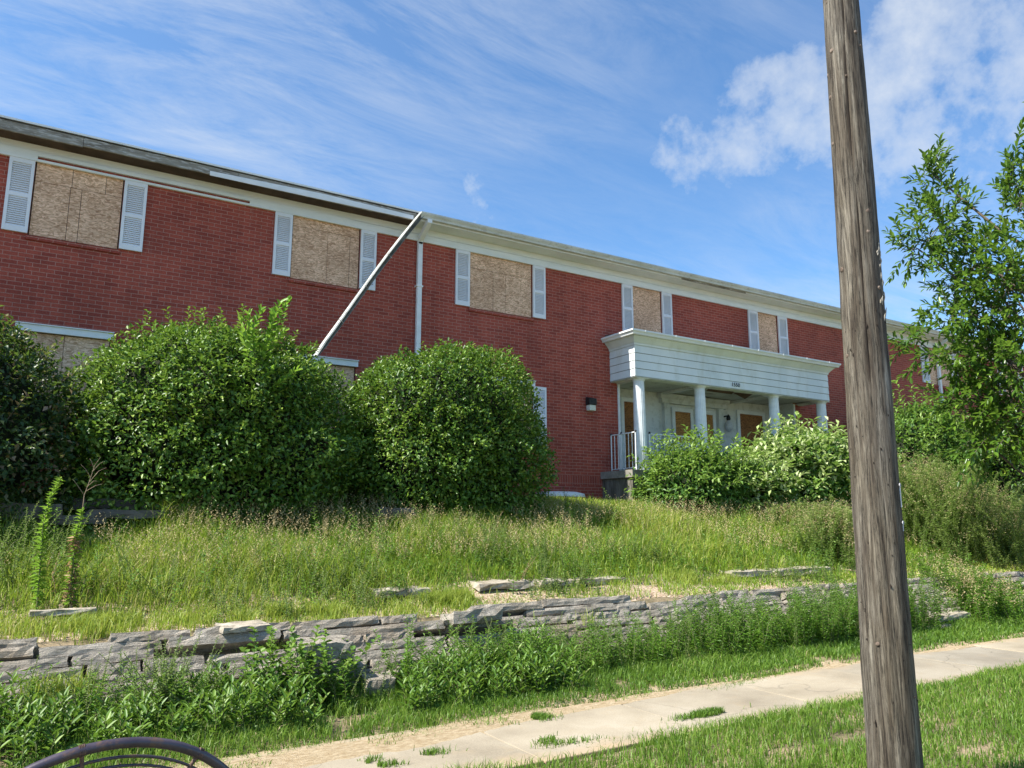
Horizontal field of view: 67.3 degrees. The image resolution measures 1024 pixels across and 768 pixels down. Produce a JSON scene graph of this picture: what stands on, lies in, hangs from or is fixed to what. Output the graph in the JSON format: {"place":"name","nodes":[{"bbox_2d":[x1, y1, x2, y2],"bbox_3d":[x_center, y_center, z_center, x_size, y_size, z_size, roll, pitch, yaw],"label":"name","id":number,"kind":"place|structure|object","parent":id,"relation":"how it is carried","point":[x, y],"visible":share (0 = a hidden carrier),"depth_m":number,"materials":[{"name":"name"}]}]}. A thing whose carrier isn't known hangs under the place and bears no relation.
{"place":"outdoors","nodes":[
{"label":"outdoors","id":0,"kind":"place"},
{"bbox_2d":[0,482,1023,641],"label":"tall grass","id":1,"kind":"structure","parent":0,"point":[723,561],"depth_m":9.72,"materials":[{"name":"green plant"}]},
{"bbox_2d":[0,492,1023,767],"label":"ground","id":2,"kind":"structure","parent":0,"point":[346,720],"depth_m":6.17,"materials":[{"name":"soil"}]},
{"bbox_2d":[0,503,62,519],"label":"flagstone","id":3,"kind":"object","parent":2,"relation":"on","point":[37,510],"visible":0.46,"depth_m":8.90,"materials":[{"name":"grey stone"}]},
{"bbox_2d":[0,305,94,525],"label":"round bush","id":4,"kind":"object","parent":2,"relation":"on","point":[31,437],"visible":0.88,"depth_m":9.29,"materials":[{"name":"green plant"}]},
{"bbox_2d":[4,515,106,526],"bbox_3d":[-5.452,1.635,9.185,1.113,0.161,0.418,6,-12,-31],"label":"flagstone","id":5,"kind":"object","parent":2,"relation":"on","point":[69,519],"visible":0.37,"depth_m":9.11,"materials":[{"name":"grey stone"}]},
{"bbox_2d":[84,509,165,521],"bbox_3d":[-4.822,1.643,9.582,0.917,0.160,0.428,6,-12,-31],"label":"flagstone","id":6,"kind":"object","parent":2,"relation":"on","point":[100,513],"visible":0.71,"depth_m":9.41,"materials":[{"name":"grey stone"}]},
{"bbox_2d":[73,498,137,511],"bbox_3d":[-5.149,1.551,9.751,0.725,0.198,0.372,4,-11,-22],"label":"flagstone","id":7,"kind":"object","parent":6,"relation":"on","point":[117,504],"visible":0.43,"depth_m":9.59,"materials":[{"name":"grey stone"}]},
{"bbox_2d":[24,737,228,767],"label":"metal hoop","id":8,"kind":"object","parent":2,"relation":"on","point":[81,751],"visible":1,"depth_m":2.04,"materials":[{"name":"black metal"}]},
{"bbox_2d":[138,503,183,512],"bbox_3d":[-4.595,1.655,10.084,0.570,0.171,0.355,6,-12,-31],"label":"flagstone","id":9,"kind":"object","parent":2,"relation":"on","point":[142,507],"visible":0.13,"depth_m":9.92,"materials":[{"name":"grey stone"}]},
{"bbox_2d":[113,631,229,713],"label":"weed clump","id":10,"kind":"object","parent":2,"relation":"on","point":[159,685],"visible":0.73,"depth_m":5.94,"materials":[{"name":"green plant"}]},
{"bbox_2d":[56,304,372,528],"bbox_3d":[-4.278,0.590,11.435,4.470,3.694,3.438,6,-12,-31],"label":"round bush","id":11,"kind":"object","parent":2,"relation":"on","point":[182,419],"visible":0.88,"depth_m":10.37,"materials":[{"name":"green plant"}]},
{"bbox_2d":[227,295,301,507],"bbox_3d":[-3.492,0.226,10.547,0.966,3.094,0.815,-5,-11,24],"label":"sapling","id":12,"kind":"object","parent":2,"relation":"on","point":[251,331],"visible":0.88,"depth_m":10.67,"materials":[{"name":"green plant"}]},
{"bbox_2d":[0,621,595,767],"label":"dock leaved weeds","id":13,"kind":"object","parent":2,"relation":"on","point":[536,677],"visible":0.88,"depth_m":5.88,"materials":[{"name":"green plant"}]},
{"bbox_2d":[238,624,380,707],"bbox_3d":[-1.737,2.404,6.566,1.121,0.717,0.723,6,-12,-31],"label":"weed clump","id":14,"kind":"object","parent":2,"relation":"on","point":[302,652],"visible":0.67,"depth_m":6.51,"materials":[{"name":"green plant"}]},
{"bbox_2d":[360,671,395,695],"bbox_3d":[-1.215,2.713,6.954,0.290,0.171,0.274,5,-11,-24],"label":"stone block","id":15,"kind":"object","parent":2,"relation":"on","point":[375,683],"depth_m":6.86,"materials":[{"name":"stone"}]},
{"bbox_2d":[372,507,415,518],"bbox_3d":[-1.747,1.931,11.476,0.630,0.180,0.334,6,-12,-31],"label":"flagstone","id":16,"kind":"object","parent":2,"relation":"on","point":[394,509],"visible":0.61,"depth_m":11.33,"materials":[{"name":"grey stone"}]},
{"bbox_2d":[0,498,833,621],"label":"slope weeds","id":17,"kind":"object","parent":2,"relation":"on","point":[544,555],"visible":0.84,"depth_m":8.66,"materials":[{"name":"green plant"}]},
{"bbox_2d":[372,612,474,691],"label":"weed clump","id":18,"kind":"object","parent":2,"relation":"on","point":[407,647],"visible":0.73,"depth_m":7.07,"materials":[{"name":"green plant"}]},
{"bbox_2d":[331,337,560,522],"bbox_3d":[-1.187,0.950,13.439,3.969,3.540,3.297,6,-12,-31],"label":"round bush","id":19,"kind":"object","parent":2,"relation":"on","point":[440,429],"visible":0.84,"depth_m":12.41,"materials":[{"name":"green plant"}]},
{"bbox_2d":[0,480,962,612],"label":"slope broadleaf weeds","id":20,"kind":"object","parent":2,"relation":"on","point":[379,548],"visible":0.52,"depth_m":10.24,"materials":[{"name":"green plant"}]},
{"bbox_2d":[0,484,1016,571],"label":"seed heads","id":21,"kind":"object","parent":2,"relation":"on","point":[516,533],"visible":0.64,"depth_m":10.61,"materials":[{"name":"plant"}]},
{"bbox_2d":[163,525,853,617],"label":"terrace leafy weeds","id":22,"kind":"object","parent":2,"relation":"on","point":[447,561],"visible":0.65,"depth_m":9.50,"materials":[{"name":"green plant"}]},
{"bbox_2d":[0,560,1020,641],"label":"chip bed","id":23,"kind":"object","parent":2,"relation":"on","point":[651,594],"visible":0.2,"depth_m":9.41,"materials":[{"name":"wood"}]},
{"bbox_2d":[28,476,63,609],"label":"horseweed","id":24,"kind":"object","parent":23,"relation":"on","point":[40,561],"visible":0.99,"depth_m":7.13,"materials":[{"name":"green plant"}]},
{"bbox_2d":[28,607,97,616],"bbox_3d":[-4.072,2.070,6.985,0.549,0.062,0.113,6,-12,-31],"label":"edging stone","id":25,"kind":"object","parent":23,"relation":"on","point":[70,611],"visible":0.88,"depth_m":6.94,"materials":[{"name":"grey stone"}]},
{"bbox_2d":[60,458,104,607],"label":"lettuce weed","id":26,"kind":"object","parent":23,"relation":"on","point":[74,544],"visible":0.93,"depth_m":7.29,"materials":[{"name":"green plant"}]},
{"bbox_2d":[0,604,209,644],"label":"grass tuft","id":27,"kind":"object","parent":23,"relation":"on","point":[97,619],"visible":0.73,"depth_m":6.78,"materials":[{"name":"green plant"}]},
{"bbox_2d":[306,595,408,618],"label":"grass tuft","id":28,"kind":"object","parent":23,"relation":"on","point":[339,607],"visible":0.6,"depth_m":7.98,"materials":[{"name":"green plant"}]},
{"bbox_2d":[369,586,430,596],"bbox_3d":[-1.311,2.426,8.975,0.730,0.123,0.325,6,-12,-31],"label":"edging stone","id":29,"kind":"object","parent":23,"relation":"on","point":[402,590],"visible":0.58,"depth_m":8.86,"materials":[{"name":"grey stone"}]},
{"bbox_2d":[36,512,787,595],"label":"dead brown weeds","id":30,"kind":"object","parent":23,"relation":"on","point":[497,516],"visible":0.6,"depth_m":9.84,"materials":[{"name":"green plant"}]},
{"bbox_2d":[385,579,510,614],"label":"grass tuft","id":31,"kind":"object","parent":23,"relation":"on","point":[458,595],"visible":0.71,"depth_m":8.78,"materials":[{"name":"green plant"}]},
{"bbox_2d":[468,579,534,591],"bbox_3d":[-0.139,2.528,9.697,0.856,0.123,0.341,6,-12,-31],"label":"edging stone","id":32,"kind":"object","parent":23,"relation":"on","point":[484,585],"visible":0.88,"depth_m":9.58,"materials":[{"name":"grey stone"}]},
{"bbox_2d":[532,578,574,587],"bbox_3d":[0.531,2.606,10.106,0.600,0.120,0.351,6,-12,-31],"label":"edging stone","id":33,"kind":"object","parent":23,"relation":"on","point":[552,580],"visible":0.55,"depth_m":9.97,"materials":[{"name":"grey stone"}]},
{"bbox_2d":[570,575,627,584],"bbox_3d":[1.179,2.682,10.491,0.910,0.119,0.337,6,-12,-31],"label":"edging stone","id":34,"kind":"object","parent":23,"relation":"on","point":[598,580],"visible":0.51,"depth_m":10.37,"materials":[{"name":"grey stone"}]},
{"bbox_2d":[632,560,758,587],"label":"grass tuft","id":35,"kind":"object","parent":23,"relation":"on","point":[682,575],"visible":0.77,"depth_m":11.15,"materials":[{"name":"green plant"}]},
{"bbox_2d":[719,569,771,577],"bbox_3d":[3.652,2.953,12.019,0.938,0.124,0.339,6,-12,-31],"label":"edging stone","id":36,"kind":"object","parent":23,"relation":"on","point":[747,573],"visible":0.65,"depth_m":11.88,"materials":[{"name":"grey stone"}]},
{"bbox_2d":[762,566,830,575],"bbox_3d":[4.704,3.070,12.651,1.458,0.132,0.338,6,-12,-31],"label":"edging stone","id":37,"kind":"object","parent":23,"relation":"on","point":[804,568],"visible":0.4,"depth_m":12.51,"materials":[{"name":"grey stone"}]},
{"bbox_2d":[0,569,1023,749],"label":"goldenrod weeds","id":38,"kind":"object","parent":2,"relation":"on","point":[813,625],"visible":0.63,"depth_m":8.70,"materials":[{"name":"green plant"}]},
{"bbox_2d":[0,115,1023,501],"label":"apartment building","id":39,"kind":"structure","parent":2,"relation":"on","point":[620,357],"depth_m":15.58,"materials":[{"name":"red brick"}]},
{"bbox_2d":[14,321,114,418],"bbox_3d":[-7.080,-0.180,12.080,1.370,1.442,0.185,6,-12,-31],"label":"window","id":40,"kind":"structure","parent":39,"relation":"in","point":[72,345],"depth_m":12.17,"materials":[{"name":"brown wood"}]},
{"bbox_2d":[25,162,123,254],"bbox_3d":[-7.105,-2.860,12.573,1.320,1.333,0.140,6,-12,-31],"label":"window","id":41,"kind":"structure","parent":39,"relation":"in","point":[99,221],"depth_m":12.54,"materials":[{"name":"brown wood"}]},
{"bbox_2d":[288,216,359,292],"bbox_3d":[-3.573,-2.471,14.737,1.380,1.333,0.140,6,-12,-31],"label":"window","id":42,"kind":"structure","parent":39,"relation":"in","point":[311,255],"depth_m":14.71,"materials":[{"name":"brown wood"}]},
{"bbox_2d":[292,354,358,432],"bbox_3d":[-3.557,0.209,14.238,1.410,1.442,0.185,6,-12,-31],"label":"window","id":43,"kind":"structure","parent":39,"relation":"in","point":[350,371],"depth_m":14.51,"materials":[{"name":"white wood"}]},
{"bbox_2d":[313,212,423,356],"bbox_3d":[-2.653,-1.946,14.531,2.166,3.240,0.148,7,-13,-35],"label":"broken gutter","id":44,"kind":"object","parent":39,"relation":"hanging from","point":[369,282],"visible":0.96,"depth_m":14.49,"materials":[{"name":"metal"}]},
{"bbox_2d":[468,252,533,321],"bbox_3d":[-0.245,-2.104,16.776,1.640,1.333,0.140,6,-12,-31],"label":"window","id":45,"kind":"structure","parent":39,"relation":"in","point":[490,290],"depth_m":16.74,"materials":[{"name":"brown wood"}]},
{"bbox_2d":[485,377,535,442],"bbox_3d":[-0.229,0.575,16.277,1.670,1.442,0.185,6,-12,-31],"label":"window","id":46,"kind":"structure","parent":39,"relation":"in","point":[533,384],"depth_m":16.64,"materials":[{"name":"white wood"}]},
{"bbox_2d":[620,397,634,469],"bbox_3d":[2.985,1.300,18.976,0.750,1.918,0.048,6,-12,-31],"label":"door","id":47,"kind":"structure","parent":39,"relation":"in","point":[626,404],"depth_m":18.90,"materials":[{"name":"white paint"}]},
{"bbox_2d":[633,286,660,332],"bbox_3d":[3.313,-1.757,18.952,0.913,1.223,0.016,6,-12,-31],"label":"window","id":48,"kind":"structure","parent":39,"relation":"in","point":[646,303],"depth_m":18.96,"materials":[{"name":"brown wood"}]},
{"bbox_2d":[671,407,693,449],"bbox_3d":[4.428,1.518,19.850,0.750,1.798,0.048,6,-12,-31],"label":"door","id":49,"kind":"structure","parent":39,"relation":"in","point":[679,416],"depth_m":19.91,"materials":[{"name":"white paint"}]},
{"bbox_2d":[693,409,716,447],"bbox_3d":[5.111,1.593,20.269,0.780,1.798,0.048,6,-12,-31],"label":"door","id":50,"kind":"structure","parent":39,"relation":"in","point":[710,415],"depth_m":20.47,"materials":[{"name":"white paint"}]},
{"bbox_2d":[736,410,765,457],"bbox_3d":[6.631,1.702,21.210,1.120,1.918,0.048,6,-12,-31],"label":"door","id":51,"kind":"structure","parent":39,"relation":"in","point":[747,421],"depth_m":21.24,"materials":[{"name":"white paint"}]},
{"bbox_2d":[758,312,777,352],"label":"window","id":52,"kind":"structure","parent":39,"relation":"in","point":[766,322],"depth_m":21.26,"materials":[{"name":"brown wood"}]},
{"bbox_2d":[928,348,949,388],"bbox_3d":[14.232,-0.510,25.602,1.340,1.321,0.068,6,-12,-31],"label":"window","id":53,"kind":"structure","parent":39,"relation":"in","point":[933,375],"depth_m":25.50,"materials":[{"name":"brown wood"}]},
{"bbox_2d":[0,602,1023,767],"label":"grass strip","id":54,"kind":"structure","parent":2,"relation":"on","point":[717,664],"depth_m":6.82,"materials":[{"name":"green plant"}]},
{"bbox_2d":[0,571,1023,717],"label":"stone retaining wall","id":55,"kind":"structure","parent":2,"relation":"on","point":[15,654],"depth_m":7.40,"materials":[{"name":"stone"}]},
{"bbox_2d":[9,661,106,703],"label":"grass tuft","id":56,"kind":"object","parent":55,"relation":"on","point":[61,687],"visible":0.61,"depth_m":5.74,"materials":[{"name":"green plant"}]},
{"bbox_2d":[215,620,270,633],"bbox_3d":[-2.455,2.214,7.026,0.456,0.076,0.251,8,-13,-38],"label":"stone block","id":57,"kind":"object","parent":55,"relation":"on","point":[235,626],"depth_m":6.96,"materials":[{"name":"grey stone"}]},
{"bbox_2d":[167,594,344,654],"bbox_3d":[-2.339,2.445,7.427,1.762,0.751,1.360,6,-12,-31],"label":"grass tuft","id":58,"kind":"object","parent":55,"relation":"on","point":[249,614],"visible":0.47,"depth_m":7.61,"materials":[{"name":"green plant"}]},
{"bbox_2d":[290,635,355,663],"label":"stone block","id":59,"kind":"structure","parent":55,"relation":"on","point":[338,643],"depth_m":6.79,"materials":[{"name":"stone"}]},
{"bbox_2d":[440,608,502,626],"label":"stone block","id":60,"kind":"structure","parent":55,"relation":"on","point":[454,618],"depth_m":7.93,"materials":[{"name":"stone"}]},
{"bbox_2d":[533,608,597,626],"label":"grass tuft","id":61,"kind":"object","parent":55,"relation":"on","point":[583,620],"visible":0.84,"depth_m":8.65,"materials":[{"name":"green plant"}]},
{"bbox_2d":[546,491,584,497],"bbox_3d":[1.148,2.355,16.507,1.240,0.130,0.500,6,-12,-31],"label":"window well cover","id":62,"kind":"object","parent":2,"relation":"on","point":[566,493],"depth_m":16.31,"materials":[{"name":"white paint"}]},
{"bbox_2d":[123,632,1023,767],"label":"straw drift","id":63,"kind":"object","parent":2,"relation":"on","point":[304,757],"visible":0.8,"depth_m":5.87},
{"bbox_2d":[56,644,968,767],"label":"edge grass","id":64,"kind":"structure","parent":63,"relation":"on","point":[639,693],"depth_m":6.59,"materials":[{"name":"green plant"}]},
{"bbox_2d":[622,676,693,693],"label":"grass tuft","id":65,"kind":"object","parent":2,"relation":"on","point":[669,683],"visible":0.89,"depth_m":7.56,"materials":[{"name":"green plant"}]},
{"bbox_2d":[624,424,763,515],"bbox_3d":[4.013,1.943,16.414,3.212,2.186,2.676,6,-12,-31],"label":"bush","id":66,"kind":"object","parent":2,"relation":"on","point":[701,475],"visible":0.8,"depth_m":15.82,"materials":[{"name":"green plant"}]},
{"bbox_2d":[415,659,1023,767],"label":"verge grass","id":67,"kind":"structure","parent":2,"relation":"on","point":[785,716],"depth_m":5.69,"materials":[{"name":"green plant"}]},
{"bbox_2d":[722,441,808,514],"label":"bush","id":68,"kind":"object","parent":2,"relation":"on","point":[774,481],"visible":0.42,"depth_m":16.33,"materials":[{"name":"green plant"}]},
{"bbox_2d":[747,497,829,528],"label":"feathery weed","id":69,"kind":"object","parent":2,"relation":"on","point":[772,508],"visible":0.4,"depth_m":15.71,"materials":[{"name":"green plant"}]},
{"bbox_2d":[731,411,851,512],"bbox_3d":[6.899,2.104,18.268,3.954,2.871,2.962,6,-12,-31],"label":"bush","id":70,"kind":"object","parent":2,"relation":"on","point":[820,453],"visible":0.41,"depth_m":17.33,"materials":[{"name":"green plant"}]},
{"bbox_2d":[771,497,909,569],"bbox_3d":[5.723,2.721,13.764,1.846,1.414,2.792,-9,-14,41],"label":"feathery weed","id":71,"kind":"object","parent":2,"relation":"on","point":[834,524],"visible":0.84,"depth_m":13.75,"materials":[{"name":"green plant"}]},
{"bbox_2d":[823,0,923,767],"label":"utility pole","id":72,"kind":"object","parent":2,"relation":"on","point":[891,718],"visible":1,"depth_m":4.68,"materials":[{"name":"brown wood"}]},
{"bbox_2d":[829,447,1023,565],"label":"feathery weed","id":73,"kind":"object","parent":2,"relation":"on","point":[913,509],"visible":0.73,"depth_m":15.81,"materials":[{"name":"green plant"}]},
{"bbox_2d":[920,611,970,621],"bbox_3d":[6.654,3.580,11.882,1.018,0.104,0.450,6,-12,-31],"label":"stone block","id":74,"kind":"object","parent":2,"relation":"on","point":[956,614],"depth_m":11.77,"materials":[{"name":"grey stone"}]},
{"bbox_2d":[891,381,1001,508],"bbox_3d":[11.505,1.879,21.668,5.829,4.041,3.677,6,-12,-31],"label":"thicket bush","id":75,"kind":"object","parent":2,"relation":"on","point":[911,431],"visible":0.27,"depth_m":20.55,"materials":[{"name":"green plant"}]},
{"bbox_2d":[882,102,1023,487],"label":"oak tree","id":76,"kind":"object","parent":2,"relation":"on","point":[1004,346],"visible":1,"depth_m":14.25,"materials":[{"name":"green plant"}]},
{"bbox_2d":[908,547,1023,624],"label":"feathery weed","id":77,"kind":"object","parent":2,"relation":"on","point":[967,583],"visible":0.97,"depth_m":12.31,"materials":[{"name":"green plant"}]},
{"bbox_2d":[909,481,1023,568],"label":"feathery weed","id":78,"kind":"object","parent":2,"relation":"on","point":[996,523],"visible":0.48,"depth_m":15.69,"materials":[{"name":"green plant"}]},
{"bbox_2d":[975,418,1023,514],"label":"thicket bush","id":79,"kind":"object","parent":2,"relation":"on","point":[1006,473],"visible":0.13,"depth_m":20.97,"materials":[{"name":"green plant"}]},
{"bbox_2d":[0,0,1023,348],"label":"sky","id":80,"kind":"structure","parent":0,"point":[690,136],"materials":[{"name":"blue"}]},
{"bbox_2d":[188,637,1023,767],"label":"sidewalk","id":81,"kind":"structure","parent":0,"point":[507,743],"depth_m":6.51,"materials":[{"name":"concrete"}]},
{"bbox_2d":[357,744,467,767],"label":"grass tuft","id":82,"kind":"object","parent":81,"relation":"on","point":[368,760],"visible":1,"depth_m":5.23,"materials":[{"name":"green plant"}]},
{"bbox_2d":[502,709,573,725],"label":"grass tuft","id":83,"kind":"object","parent":81,"relation":"on","point":[536,715],"visible":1,"depth_m":6.35,"materials":[{"name":"green plant"}]},
{"bbox_2d":[530,730,632,748],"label":"grass tuft","id":84,"kind":"object","parent":81,"relation":"on","point":[547,739],"visible":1,"depth_m":5.66,"materials":[{"name":"green plant"}]},
{"bbox_2d":[660,702,750,721],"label":"grass tuft","id":85,"kind":"object","parent":81,"relation":"on","point":[703,712],"visible":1,"depth_m":6.43,"materials":[{"name":"green plant"}]}
]}

